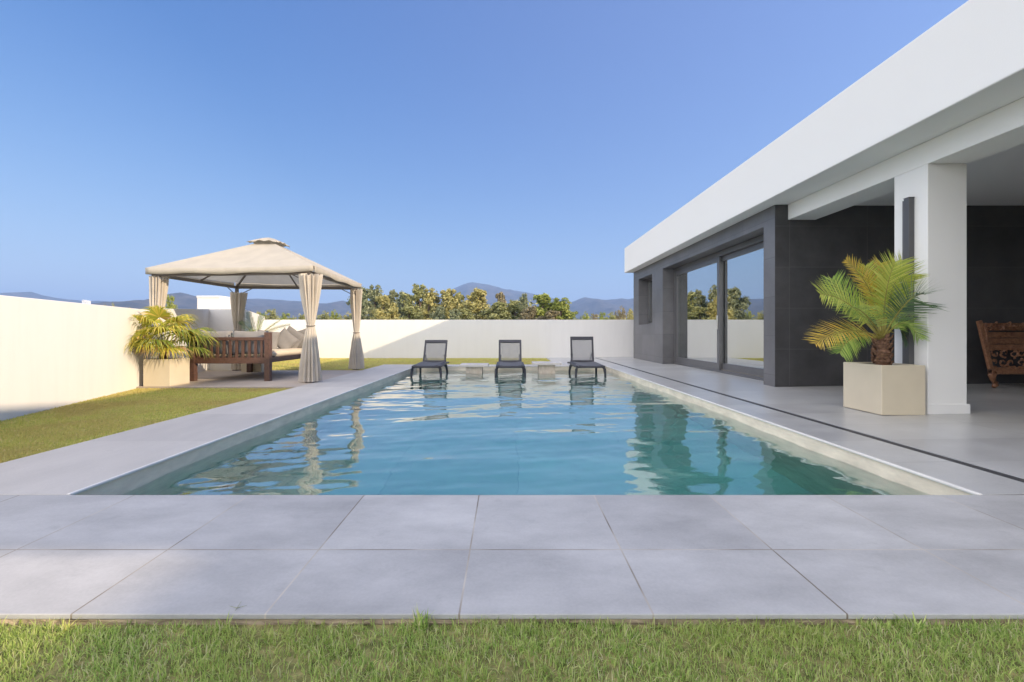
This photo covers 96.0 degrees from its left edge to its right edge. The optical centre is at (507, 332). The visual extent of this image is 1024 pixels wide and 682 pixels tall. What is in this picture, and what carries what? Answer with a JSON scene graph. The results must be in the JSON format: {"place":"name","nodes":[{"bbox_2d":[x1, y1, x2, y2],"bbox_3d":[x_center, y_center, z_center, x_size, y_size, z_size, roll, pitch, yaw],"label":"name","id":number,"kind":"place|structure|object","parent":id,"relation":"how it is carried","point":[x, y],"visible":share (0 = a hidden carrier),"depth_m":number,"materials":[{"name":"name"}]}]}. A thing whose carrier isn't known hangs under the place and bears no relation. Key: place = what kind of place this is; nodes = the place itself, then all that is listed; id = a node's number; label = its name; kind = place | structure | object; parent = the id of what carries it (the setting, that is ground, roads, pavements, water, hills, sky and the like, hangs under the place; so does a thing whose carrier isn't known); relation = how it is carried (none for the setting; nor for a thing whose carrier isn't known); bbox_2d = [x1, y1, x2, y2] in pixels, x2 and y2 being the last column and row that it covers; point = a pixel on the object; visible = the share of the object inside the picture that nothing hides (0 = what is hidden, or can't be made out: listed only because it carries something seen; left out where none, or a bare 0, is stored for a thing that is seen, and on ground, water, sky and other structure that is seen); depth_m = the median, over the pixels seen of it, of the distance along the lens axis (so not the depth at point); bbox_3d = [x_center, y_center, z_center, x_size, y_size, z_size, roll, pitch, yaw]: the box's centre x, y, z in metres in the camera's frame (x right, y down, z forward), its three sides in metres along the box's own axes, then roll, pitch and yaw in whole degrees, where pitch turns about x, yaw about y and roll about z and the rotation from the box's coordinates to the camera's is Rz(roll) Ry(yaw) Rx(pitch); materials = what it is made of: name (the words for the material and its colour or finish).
{"place":"outdoors","nodes":[
{"label":"outdoors","id":0,"kind":"place"},
{"bbox_2d":[0,292,107,302],"bbox_3d":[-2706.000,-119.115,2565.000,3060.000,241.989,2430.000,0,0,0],"label":"mountain","id":1,"kind":"structure","parent":0,"point":[28,295],"depth_m":2649.66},
{"bbox_2d":[0,387,289,462],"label":"lawn","id":2,"kind":"structure","parent":0,"point":[113,416],"depth_m":5.02,"materials":[{"name":"plant"}]},
{"bbox_2d":[91,292,263,314],"bbox_3d":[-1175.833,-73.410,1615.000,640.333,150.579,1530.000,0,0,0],"label":"mountain","id":3,"kind":"structure","parent":0,"point":[184,301],"depth_m":1539.32,"materials":[{"name":"blue"}]},
{"bbox_2d":[0,364,414,494],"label":"pavement","id":4,"kind":"structure","parent":0,"point":[66,470],"depth_m":3.69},
{"bbox_2d":[136,370,360,388],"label":"patio","id":5,"kind":"structure","parent":0,"point":[238,379],"depth_m":8.68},
{"bbox_2d":[143,358,189,386],"bbox_3d":[-5.750,0.660,7.775,0.440,0.448,0.470,0,0,0],"label":"planter","id":6,"kind":"object","parent":5,"relation":"on","point":[157,372],"visible":0.91,"depth_m":7.54,"materials":[{"name":"concrete"}]},
{"bbox_2d":[123,305,225,360],"bbox_3d":[-5.695,0.037,7.769,1.610,0.965,1.632,0,0,0],"label":"potted palm","id":7,"kind":"object","parent":6,"relation":"in","point":[165,346],"visible":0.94,"depth_m":7.55,"materials":[{"name":"green plant"}]},
{"bbox_2d":[189,332,300,380],"bbox_3d":[-5.065,0.439,9.345,1.470,0.888,1.950,0,0,0],"label":"daybed","id":8,"kind":"object","parent":5,"relation":"on","point":[267,359],"visible":0.59,"depth_m":8.38,"materials":[{"name":"red wood"}]},
{"bbox_2d":[200,348,301,356],"bbox_3d":[-5.045,0.405,9.345,1.410,0.162,1.780,0,0,0],"label":"mattress","id":9,"kind":"object","parent":8,"relation":"on","point":[284,352],"visible":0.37,"depth_m":8.93,"materials":[{"name":"beige fabric"}]},
{"bbox_2d":[200,331,232,354],"bbox_3d":[-5.450,0.190,8.560,0.620,0.460,0.182,0,-12,0],"label":"back cushion","id":10,"kind":"object","parent":9,"relation":"on","point":[221,333],"visible":0.41,"depth_m":8.50,"materials":[{"name":"beige fabric"}]},
{"bbox_2d":[232,331,267,354],"bbox_3d":[-4.800,0.190,8.560,0.660,0.460,0.182,0,-12,0],"label":"back cushion","id":11,"kind":"object","parent":9,"relation":"on","point":[248,334],"visible":0.59,"depth_m":8.49,"materials":[{"name":"beige fabric"}]},
{"bbox_2d":[258,330,279,348],"bbox_3d":[-4.920,0.160,9.420,0.420,0.420,0.172,9,-23,-22],"label":"throw pillow","id":12,"kind":"object","parent":9,"relation":"on","point":[275,336],"visible":0.26,"depth_m":9.43,"materials":[{"name":"beige fabric"}]},
{"bbox_2d":[277,328,298,348],"bbox_3d":[-4.660,0.170,9.620,0.400,0.400,0.161,42,-23,-6],"label":"throw pillow","id":13,"kind":"object","parent":9,"relation":"on","point":[287,339],"visible":0.81,"depth_m":9.58,"materials":[{"name":"beige fabric"}]},
{"bbox_2d":[287,325,303,347],"bbox_3d":[-4.660,0.140,9.930,0.440,0.440,0.162,30,-11,5],"label":"throw pillow","id":14,"kind":"object","parent":9,"relation":"on","point":[299,336],"visible":0.42,"depth_m":9.90,"materials":[{"name":"beige fabric"}]},
{"bbox_2d":[297,329,305,347],"bbox_3d":[-4.500,0.140,10.050,0.420,0.420,0.162,-16,-11,-4],"label":"throw pillow","id":15,"kind":"object","parent":9,"relation":"on","point":[302,332],"visible":0.22,"depth_m":9.99,"materials":[{"name":"beige fabric"}]},
{"bbox_2d":[241,364,263,371],"bbox_3d":[-5.735,0.662,10.520,0.450,0.444,0.440,0,0,0],"label":"planter","id":16,"kind":"object","parent":5,"relation":"on","point":[258,367],"visible":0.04,"depth_m":10.30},
{"bbox_2d":[238,310,289,331],"bbox_3d":[-5.625,-0.004,10.327,1.641,1.048,0.862,0,0,0],"label":"potted palm","id":17,"kind":"object","parent":16,"relation":"in","point":[250,328],"visible":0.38,"depth_m":10.53,"materials":[{"name":"green plant"}]},
{"bbox_2d":[145,238,361,382],"bbox_3d":[-4.976,-0.547,9.592,3.187,2.861,3.062,0,0,0],"label":"gazebo","id":18,"kind":"object","parent":5,"relation":"on","point":[266,263],"visible":0.87,"depth_m":8.83,"materials":[{"name":"fabric"}]},
{"bbox_2d":[149,275,168,309],"bbox_3d":[-6.410,-0.090,8.477,0.348,1.900,0.328,0,0,-30],"label":"gazebo curtain","id":19,"kind":"object","parent":18,"relation":"hanging from","point":[158,289],"visible":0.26,"depth_m":8.39,"materials":[{"name":"fabric"}]},
{"bbox_2d":[230,292,247,369],"bbox_3d":[-6.283,-0.040,10.725,0.356,1.800,0.311,0,0,0],"label":"gazebo curtain","id":20,"kind":"object","parent":18,"relation":"hanging from","point":[238,300],"visible":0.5,"depth_m":10.66,"materials":[{"name":"fabric"}]},
{"bbox_2d":[298,273,322,381],"bbox_3d":[-3.498,-0.090,8.194,0.405,1.900,0.374,0,0,0],"label":"gazebo curtain","id":21,"kind":"object","parent":18,"relation":"hanging from","point":[310,285],"visible":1,"depth_m":8.10,"materials":[{"name":"fabric"}]},
{"bbox_2d":[348,289,363,368],"bbox_3d":[-3.623,-0.090,11.008,0.331,1.900,0.324,0,0,29],"label":"gazebo curtain","id":22,"kind":"object","parent":18,"relation":"hanging from","point":[356,358],"visible":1,"depth_m":10.93,"materials":[{"name":"fabric"}]},
{"bbox_2d":[245,299,368,319],"bbox_3d":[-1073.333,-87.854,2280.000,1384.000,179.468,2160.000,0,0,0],"label":"mountain","id":23,"kind":"structure","parent":0,"point":[295,308],"depth_m":2171.20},
{"bbox_2d":[272,357,549,369],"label":"back lawn","id":24,"kind":"structure","parent":0,"point":[461,361],"depth_m":14.00,"materials":[{"name":"plant"}]},
{"bbox_2d":[197,296,230,308],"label":"chimney block","id":25,"kind":"structure","parent":24,"relation":"on","point":[213,302],"depth_m":13.00,"materials":[{"name":"white paint"}]},
{"bbox_2d":[166,309,264,371],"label":"garden wall","id":26,"kind":"structure","parent":24,"relation":"on","point":[218,319],"depth_m":10.90,"materials":[{"name":"white paint"}]},
{"bbox_2d":[410,340,448,376],"bbox_3d":[-1.845,0.717,11.172,0.714,1.051,1.616,0,0,0],"label":"sun lounger","id":27,"kind":"object","parent":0,"point":[434,354],"visible":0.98,"depth_m":11.62,"materials":[{"name":"plastic"}]},
{"bbox_2d":[459,363,488,372],"bbox_3d":[-0.825,1.006,11.420,0.690,0.463,0.600,0,0,0],"label":"side table","id":28,"kind":"object","parent":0,"point":[474,367],"visible":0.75,"depth_m":11.22,"materials":[{"name":"stone"}]},
{"bbox_2d":[0,0,967,303],"label":"sky","id":29,"kind":"structure","parent":0,"point":[516,145],"materials":[{"name":"blue"}]},
{"bbox_2d":[412,282,569,314],"bbox_3d":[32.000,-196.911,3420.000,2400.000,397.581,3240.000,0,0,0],"label":"mountain","id":30,"kind":"structure","parent":0,"point":[490,290],"depth_m":3165.47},
{"bbox_2d":[440,364,569,365],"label":"pavement","id":31,"kind":"structure","parent":0,"point":[495,365],"depth_m":12.31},
{"bbox_2d":[495,340,525,376],"bbox_3d":[0.055,0.714,11.172,0.714,1.057,1.616,0,0,0],"label":"sun lounger","id":32,"kind":"object","parent":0,"point":[510,353],"visible":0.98,"depth_m":11.62,"materials":[{"name":"plastic"}]},
{"bbox_2d":[0,495,1023,618],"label":"front pavement","id":33,"kind":"structure","parent":0,"point":[502,556],"depth_m":1.84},
{"bbox_2d":[0,615,1023,681],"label":"front lawn","id":34,"kind":"structure","parent":0,"point":[258,677],"depth_m":1.33,"materials":[{"name":"plant"}]},
{"bbox_2d":[48,618,79,635],"bbox_3d":[-1.378,0.929,1.436,0.088,0.052,0.094,0,0,0],"label":"grass tuft","id":35,"kind":"object","parent":34,"relation":"on","point":[65,627],"visible":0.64,"depth_m":1.45,"materials":[{"name":"plant"}]},
{"bbox_2d":[214,610,233,632],"bbox_3d":[-0.894,0.922,1.446,0.065,0.066,0.054,0,0,-42],"label":"grass tuft","id":36,"kind":"object","parent":34,"relation":"on","point":[227,624],"visible":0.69,"depth_m":1.45,"materials":[{"name":"green plant"}]},
{"bbox_2d":[410,606,430,630],"bbox_3d":[-0.266,0.907,1.451,0.087,0.096,0.060,0,0,36],"label":"grass tuft","id":37,"kind":"object","parent":34,"relation":"on","point":[419,621],"visible":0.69,"depth_m":1.45,"materials":[{"name":"green plant"}]},
{"bbox_2d":[892,611,942,633],"bbox_3d":[1.276,0.916,1.441,0.123,0.078,0.080,0,0,21],"label":"grass tuft","id":38,"kind":"object","parent":34,"relation":"on","point":[923,626],"visible":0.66,"depth_m":1.44,"materials":[{"name":"green plant"}]},
{"bbox_2d":[0,619,1023,624],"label":"pavement bed","id":39,"kind":"object","parent":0,"point":[377,621],"visible":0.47,"depth_m":1.48,"materials":[{"name":"concrete"}]},
{"bbox_2d":[121,370,929,494],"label":"water","id":40,"kind":"structure","parent":0,"point":[516,432],"depth_m":3.87,"materials":[{"name":"blue liquid"}]},
{"bbox_2d":[532,361,561,372],"bbox_3d":[0.950,0.984,11.420,0.700,0.508,0.600,0,0,0],"label":"side table","id":41,"kind":"object","parent":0,"point":[546,366],"visible":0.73,"depth_m":11.22,"materials":[{"name":"stone"}]},
{"bbox_2d":[547,358,570,363],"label":"back path","id":42,"kind":"structure","parent":0,"point":[563,360],"depth_m":15.12,"materials":[{"name":"grey concrete"}]},
{"bbox_2d":[567,337,605,375],"bbox_3d":[1.865,0.671,11.172,0.714,1.142,1.616,0,0,0],"label":"sun lounger","id":43,"kind":"object","parent":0,"point":[582,352],"visible":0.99,"depth_m":11.56,"materials":[{"name":"plastic"}]},
{"bbox_2d":[562,297,633,319],"bbox_3d":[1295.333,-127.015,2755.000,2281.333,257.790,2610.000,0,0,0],"label":"mountain","id":44,"kind":"structure","parent":0,"point":[586,305],"depth_m":2474.01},
{"bbox_2d":[594,358,1023,494],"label":"pool side pavement","id":45,"kind":"structure","parent":0,"point":[978,481],"depth_m":3.54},
{"bbox_2d":[595,357,1023,478],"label":"porch floor","id":46,"kind":"structure","parent":0,"point":[987,432],"depth_m":4.70,"materials":[{"name":"grey tile"}]},
{"bbox_2d":[625,0,1023,413],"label":"house","id":47,"kind":"structure","parent":46,"relation":"on","point":[728,268],"depth_m":7.00,"materials":[{"name":"paint"}]},
{"bbox_2d":[648,278,651,323],"bbox_3d":[4.540,-0.980,14.110,0.080,1.456,1.380,0,0,0],"label":"window","id":48,"kind":"structure","parent":47,"relation":"in","point":[649,280],"depth_m":14.64,"materials":[{"name":"glass"}]},
{"bbox_2d":[674,234,763,380],"bbox_3d":[4.560,-0.436,10.035,0.160,2.594,4.930,0,0,0],"label":"sliding door","id":49,"kind":"structure","parent":47,"relation":"in","point":[719,296],"depth_m":9.82,"materials":[{"name":"glass"}]},
{"bbox_2d":[843,362,924,414],"bbox_3d":[4.098,0.598,5.045,0.455,0.516,0.550,0,0,0],"label":"planter","id":50,"kind":"object","parent":46,"relation":"on","point":[893,388],"visible":0.93,"depth_m":4.77,"materials":[{"name":"concrete"}]},
{"bbox_2d":[803,251,945,364],"bbox_3d":[4.008,-0.260,4.933,1.857,1.346,1.086,0,0,-36],"label":"potted palm","id":51,"kind":"object","parent":50,"relation":"in","point":[886,307],"visible":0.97,"depth_m":4.90,"materials":[{"name":"green plant"}]},
{"bbox_2d":[902,197,914,363],"bbox_3d":[4.366,-0.302,5.025,0.066,2.331,0.090,0,0,0],"label":"outdoor shower","id":52,"kind":"object","parent":46,"relation":"on","point":[908,243],"visible":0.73,"depth_m":4.99,"materials":[{"name":"metal"}]},
{"bbox_2d":[976,320,1023,387],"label":"carved bench","id":53,"kind":"object","parent":46,"relation":"on","point":[991,342],"visible":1,"depth_m":6.75,"materials":[{"name":"brown wood"}]},
{"label":"ground","id":54,"kind":"structure","parent":0,"visible":0},
{"bbox_2d":[0,295,167,420],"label":"garden wall","id":55,"kind":"structure","parent":54,"relation":"on","point":[53,353],"depth_m":5.70,"materials":[{"name":"white paint"}]},
{"bbox_2d":[165,295,177,308],"bbox_3d":[-29.306,-0.760,39.943,1.858,5.221,1.772,0,0,17],"label":"bush","id":56,"kind":"object","parent":54,"relation":"on","point":[171,305],"visible":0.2,"depth_m":39.86,"materials":[{"name":"green plant"}]},
{"bbox_2d":[262,308,278,319],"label":"bush","id":57,"kind":"object","parent":54,"relation":"on","point":[272,314],"visible":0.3,"depth_m":59.88,"materials":[{"name":"green plant"}]},
{"bbox_2d":[280,312,293,319],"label":"bush","id":58,"kind":"object","parent":54,"relation":"on","point":[284,316],"visible":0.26,"depth_m":61.91,"materials":[{"name":"green plant"}]},
{"bbox_2d":[293,314,304,319],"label":"bush","id":59,"kind":"object","parent":54,"relation":"on","point":[301,317],"visible":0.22,"depth_m":61.67,"materials":[{"name":"green plant"}]},
{"bbox_2d":[316,311,334,319],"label":"bush","id":60,"kind":"object","parent":54,"relation":"on","point":[324,317],"visible":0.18,"depth_m":59.88,"materials":[{"name":"green plant"}]},
{"bbox_2d":[330,309,340,319],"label":"bush","id":61,"kind":"object","parent":54,"relation":"on","point":[336,317],"visible":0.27,"depth_m":63.85,"materials":[{"name":"green plant"}]},
{"bbox_2d":[340,312,351,319],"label":"bush","id":62,"kind":"object","parent":54,"relation":"on","point":[345,317],"visible":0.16,"depth_m":59.81,"materials":[{"name":"green plant"}]},
{"bbox_2d":[346,286,379,319],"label":"broadleaf tree","id":63,"kind":"object","parent":54,"relation":"on","point":[367,308],"visible":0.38,"depth_m":51.33,"materials":[{"name":"green plant"}]},
{"bbox_2d":[364,284,382,317],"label":"broadleaf tree","id":64,"kind":"object","parent":54,"relation":"on","point":[376,292],"visible":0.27,"depth_m":54.73,"materials":[{"name":"green plant"}]},
{"bbox_2d":[369,294,398,319],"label":"broadleaf tree","id":65,"kind":"object","parent":54,"relation":"on","point":[383,302],"visible":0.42,"depth_m":46.65,"materials":[{"name":"green plant"}]},
{"bbox_2d":[380,307,400,319],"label":"broadleaf tree","id":66,"kind":"object","parent":54,"relation":"on","point":[392,313],"visible":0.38,"depth_m":43.77,"materials":[{"name":"green plant"}]},
{"bbox_2d":[387,289,398,304],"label":"broadleaf tree","id":67,"kind":"object","parent":54,"relation":"on","point":[392,294],"visible":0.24,"depth_m":55.55,"materials":[{"name":"green plant"}]},
{"bbox_2d":[396,290,408,316],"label":"broadleaf tree","id":68,"kind":"object","parent":54,"relation":"on","point":[399,304],"visible":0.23,"depth_m":53.84,"materials":[{"name":"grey plant"}]},
{"bbox_2d":[396,306,424,319],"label":"broadleaf tree","id":69,"kind":"object","parent":54,"relation":"on","point":[411,313],"visible":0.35,"depth_m":44.66,"materials":[{"name":"green plant"}]},
{"bbox_2d":[400,283,425,317],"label":"broadleaf tree","id":70,"kind":"object","parent":54,"relation":"on","point":[417,292],"visible":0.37,"depth_m":51.49,"materials":[{"name":"green plant"}]},
{"bbox_2d":[418,287,444,319],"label":"broadleaf tree","id":71,"kind":"object","parent":54,"relation":"on","point":[431,298],"visible":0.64,"depth_m":47.68,"materials":[{"name":"green plant"}]},
{"bbox_2d":[429,306,446,319],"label":"tree","id":72,"kind":"object","parent":54,"relation":"on","point":[439,312],"visible":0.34,"depth_m":42.74,"materials":[{"name":"green plant"}]},
{"bbox_2d":[430,288,463,319],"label":"broadleaf tree","id":73,"kind":"object","parent":54,"relation":"on","point":[449,300],"visible":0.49,"depth_m":47.27,"materials":[{"name":"green plant"}]},
{"bbox_2d":[265,300,628,319],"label":"woods","id":74,"kind":"object","parent":54,"relation":"on","point":[481,311],"depth_m":93.15,"materials":[{"name":"green plant"}]},
{"bbox_2d":[265,320,633,357],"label":"garden wall","id":75,"kind":"structure","parent":54,"relation":"on","point":[464,338],"depth_m":16.30,"materials":[{"name":"white paint"}]},
{"bbox_2d":[446,308,461,319],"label":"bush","id":76,"kind":"object","parent":54,"relation":"on","point":[454,315],"visible":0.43,"depth_m":41.67,"materials":[{"name":"green plant"}]},
{"bbox_2d":[455,292,465,317],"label":"broadleaf tree","id":77,"kind":"object","parent":54,"relation":"on","point":[462,297],"visible":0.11,"depth_m":51.60,"materials":[{"name":"green plant"}]},
{"bbox_2d":[457,308,475,319],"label":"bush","id":78,"kind":"object","parent":54,"relation":"on","point":[465,315],"visible":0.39,"depth_m":42.78,"materials":[{"name":"green plant"}]},
{"bbox_2d":[462,287,496,319],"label":"broadleaf tree","id":79,"kind":"object","parent":54,"relation":"on","point":[477,297],"visible":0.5,"depth_m":47.50,"materials":[{"name":"green plant"}]},
{"bbox_2d":[479,301,511,319],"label":"broadleaf tree","id":80,"kind":"object","parent":54,"relation":"on","point":[499,307],"visible":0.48,"depth_m":45.34,"materials":[{"name":"green plant"}]},
{"bbox_2d":[492,291,505,310],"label":"broadleaf tree","id":81,"kind":"object","parent":54,"relation":"on","point":[500,296],"visible":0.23,"depth_m":54.80,"materials":[{"name":"green plant"}]},
{"bbox_2d":[504,300,523,319],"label":"broadleaf tree","id":82,"kind":"object","parent":54,"relation":"on","point":[513,307],"visible":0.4,"depth_m":47.64,"materials":[{"name":"green plant"}]},
{"bbox_2d":[518,293,528,317],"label":"broadleaf tree","id":83,"kind":"object","parent":54,"relation":"on","point":[523,300],"visible":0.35,"depth_m":55.75,"materials":[{"name":"green plant"}]},
{"bbox_2d":[518,305,538,319],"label":"broadleaf tree","id":84,"kind":"object","parent":54,"relation":"on","point":[529,313],"visible":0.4,"depth_m":43.63,"materials":[{"name":"green plant"}]},
{"bbox_2d":[533,293,556,317],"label":"broadleaf tree","id":85,"kind":"object","parent":54,"relation":"on","point":[543,300],"visible":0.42,"depth_m":45.60,"materials":[{"name":"green plant"}]},
{"bbox_2d":[537,310,559,319],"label":"broadleaf tree","id":86,"kind":"object","parent":54,"relation":"on","point":[550,315],"visible":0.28,"depth_m":42.58,"materials":[{"name":"orange plant"}]},
{"bbox_2d":[549,297,577,319],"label":"broadleaf tree","id":87,"kind":"object","parent":54,"relation":"on","point":[562,306],"visible":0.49,"depth_m":44.58,"materials":[{"name":"green plant"}]},
{"bbox_2d":[580,312,588,319],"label":"bush","id":88,"kind":"object","parent":54,"relation":"on","point":[583,316],"visible":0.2,"depth_m":43.97,"materials":[{"name":"green plant"}]},
{"bbox_2d":[591,313,599,319],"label":"bush","id":89,"kind":"object","parent":54,"relation":"on","point":[594,316],"visible":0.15,"depth_m":41.99,"materials":[{"name":"green plant"}]},
{"bbox_2d":[599,312,607,319],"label":"bush","id":90,"kind":"object","parent":54,"relation":"on","point":[601,317],"visible":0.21,"depth_m":45.95,"materials":[{"name":"green plant"}]},
{"bbox_2d":[608,312,620,319],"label":"bush","id":91,"kind":"object","parent":54,"relation":"on","point":[612,317],"visible":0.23,"depth_m":45.92,"materials":[{"name":"green plant"}]},
{"bbox_2d":[615,306,627,319],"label":"bush","id":92,"kind":"object","parent":54,"relation":"on","point":[623,312],"visible":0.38,"depth_m":47.86,"materials":[{"name":"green plant"}]},
{"bbox_2d":[622,308,633,319],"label":"bush","id":93,"kind":"object","parent":54,"relation":"on","point":[631,315],"visible":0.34,"depth_m":45.76,"materials":[{"name":"green plant"}]},
{"bbox_2d":[611,362,1023,482],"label":"channel drain","id":94,"kind":"object","parent":54,"relation":"on","point":[943,457],"visible":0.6,"depth_m":3.78,"materials":[{"name":"metal"}]},
{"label":"pool floor","id":95,"kind":"structure","parent":0,"visible":0},
{"bbox_2d":[76,367,971,494],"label":"pool wall","id":96,"kind":"structure","parent":95,"relation":"on","point":[128,483],"depth_m":3.75,"materials":[{"name":"tile"}]},
{"bbox_2d":[67,366,981,494],"bbox_3d":[0.090,0.885,7.303,4.984,0.018,9.598,0,0,0],"label":"pool coping","id":97,"kind":"object","parent":96,"relation":"on","point":[754,417],"visible":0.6,"depth_m":3.51,"materials":[{"name":"grey stone"}]}
]}

